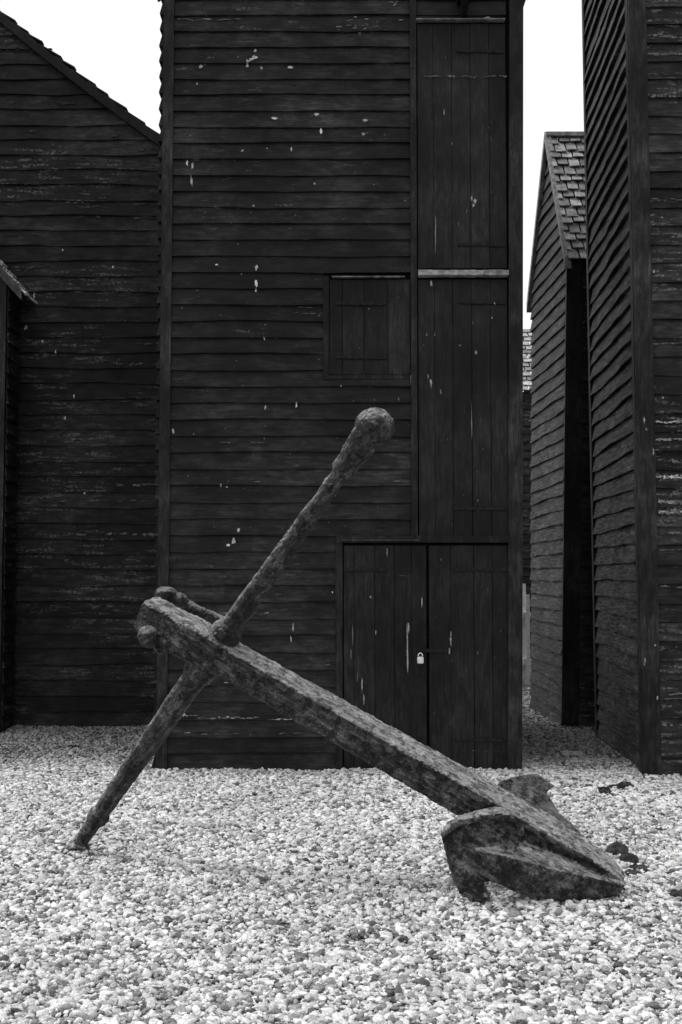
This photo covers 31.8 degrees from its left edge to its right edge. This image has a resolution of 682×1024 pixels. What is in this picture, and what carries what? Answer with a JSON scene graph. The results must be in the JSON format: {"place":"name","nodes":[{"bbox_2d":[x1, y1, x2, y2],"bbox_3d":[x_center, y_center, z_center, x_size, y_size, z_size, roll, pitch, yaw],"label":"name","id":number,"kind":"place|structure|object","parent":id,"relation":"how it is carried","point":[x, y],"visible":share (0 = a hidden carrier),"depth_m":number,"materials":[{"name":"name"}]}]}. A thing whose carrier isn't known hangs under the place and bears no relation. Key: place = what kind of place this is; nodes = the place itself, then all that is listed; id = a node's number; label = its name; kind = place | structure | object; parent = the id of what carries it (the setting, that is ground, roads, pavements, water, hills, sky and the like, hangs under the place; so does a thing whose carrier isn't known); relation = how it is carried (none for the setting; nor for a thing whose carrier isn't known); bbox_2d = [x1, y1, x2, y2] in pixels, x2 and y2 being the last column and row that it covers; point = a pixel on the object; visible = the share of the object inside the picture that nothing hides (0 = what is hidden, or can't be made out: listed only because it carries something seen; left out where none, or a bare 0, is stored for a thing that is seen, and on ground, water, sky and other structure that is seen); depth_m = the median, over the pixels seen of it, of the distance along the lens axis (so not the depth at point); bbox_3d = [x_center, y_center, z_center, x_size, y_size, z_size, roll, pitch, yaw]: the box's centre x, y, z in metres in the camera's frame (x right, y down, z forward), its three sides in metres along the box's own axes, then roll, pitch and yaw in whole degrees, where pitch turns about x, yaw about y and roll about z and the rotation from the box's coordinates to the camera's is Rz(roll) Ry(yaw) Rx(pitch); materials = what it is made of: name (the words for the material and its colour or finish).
{"place":"outdoors","nodes":[
{"label":"outdoors","id":0,"kind":"place"},
{"bbox_2d":[54,745,79,747],"bbox_3d":[-2.248,1.935,9.839,0.211,0.040,0.096,1,-3,-20],"label":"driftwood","id":1,"kind":"object","parent":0,"point":[72,746],"visible":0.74,"depth_m":9.83,"materials":[{"name":"wood"}]},
{"bbox_2d":[0,0,583,391],"label":"sky","id":2,"kind":"structure","parent":0,"point":[113,44],"materials":[{"name":"white"}]},
{"bbox_2d":[0,665,681,1023],"bbox_3d":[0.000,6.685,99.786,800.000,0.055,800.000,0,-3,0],"label":"pebble beach","id":3,"kind":"structure","parent":0,"point":[231,895],"depth_m":5.05,"materials":[{"name":"grey gravel"}]},
{"bbox_2d":[0,260,37,732],"bbox_3d":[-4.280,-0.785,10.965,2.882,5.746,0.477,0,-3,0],"label":"net hut","id":4,"kind":"object","parent":3,"relation":"on","point":[13,291],"visible":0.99,"depth_m":10.84,"materials":[{"name":"wood"}]},
{"bbox_2d":[0,11,160,727],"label":"net hut","id":5,"kind":"object","parent":3,"relation":"on","point":[80,163],"visible":0.61,"depth_m":11.26,"materials":[{"name":"wood"}]},
{"bbox_2d":[152,0,525,770],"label":"net hut","id":6,"kind":"object","parent":3,"relation":"on","point":[340,218],"visible":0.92,"depth_m":8.80,"materials":[{"name":"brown wood"}]},
{"bbox_2d":[329,24,507,768],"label":"plank doors","id":7,"kind":"structure","parent":6,"relation":"in","point":[447,468],"depth_m":8.78,"materials":[{"name":"black wood"}]},
{"bbox_2d":[64,407,625,901],"bbox_3d":[-0.111,0.637,5.532,2.756,2.164,0.735,-1,-3,11],"label":"ship anchor","id":8,"kind":"object","parent":3,"relation":"on","point":[520,835],"visible":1,"depth_m":5.39,"materials":[{"name":"metal"}]},
{"bbox_2d":[522,584,530,685],"bbox_3d":[2.450,1.631,15.515,1.700,1.400,0.160,0,-3,0],"label":"picket fence","id":9,"kind":"object","parent":3,"relation":"on","point":[526,661],"visible":0.11,"depth_m":15.46,"materials":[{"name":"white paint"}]},
{"bbox_2d":[523,329,531,658],"bbox_3d":[3.738,-0.334,21.451,3.877,5.951,3.086,0,-3,0],"label":"net hut","id":10,"kind":"object","parent":3,"relation":"on","point":[527,421],"visible":0.04,"depth_m":20.05,"materials":[{"name":"wood"}]},
{"bbox_2d":[526,131,594,726],"bbox_3d":[3.310,-0.879,12.114,2.581,6.054,2.032,0,-3,0],"label":"net hut","id":11,"kind":"object","parent":3,"relation":"on","point":[562,662],"visible":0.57,"depth_m":11.56,"materials":[{"name":"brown wood"}]},
{"bbox_2d":[598,781,633,795],"bbox_3d":[1.763,1.803,7.745,0.160,0.073,0.429,-2,-4,33],"label":"rusty metal scrap","id":12,"kind":"object","parent":3,"relation":"on","point":[620,785],"visible":0.69,"depth_m":7.79,"materials":[{"name":"metal"}]},
{"bbox_2d":[606,842,649,875],"bbox_3d":[1.395,1.709,5.845,0.157,0.086,0.593,0,-3,0],"label":"rusty metal scrap","id":13,"kind":"object","parent":3,"relation":"on","point":[615,848],"visible":0.79,"depth_m":5.87,"materials":[{"name":"metal"}]},
{"bbox_2d":[582,0,681,775],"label":"net hut","id":14,"kind":"object","parent":3,"relation":"on","point":[632,76],"visible":1,"depth_m":8.66,"materials":[{"name":"wood"}]},
{"bbox_2d":[668,889,681,901],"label":"rusty metal scrap","id":15,"kind":"object","parent":3,"relation":"on","point":[675,893],"visible":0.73,"depth_m":5.22,"materials":[{"name":"metal"}]},
{"bbox_2d":[560,751,582,754],"bbox_3d":[1.797,1.882,9.341,0.161,0.023,0.090,0,-3,0],"label":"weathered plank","id":16,"kind":"object","parent":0,"point":[571,753],"visible":1,"depth_m":9.30,"materials":[{"name":"wood"}]}
]}

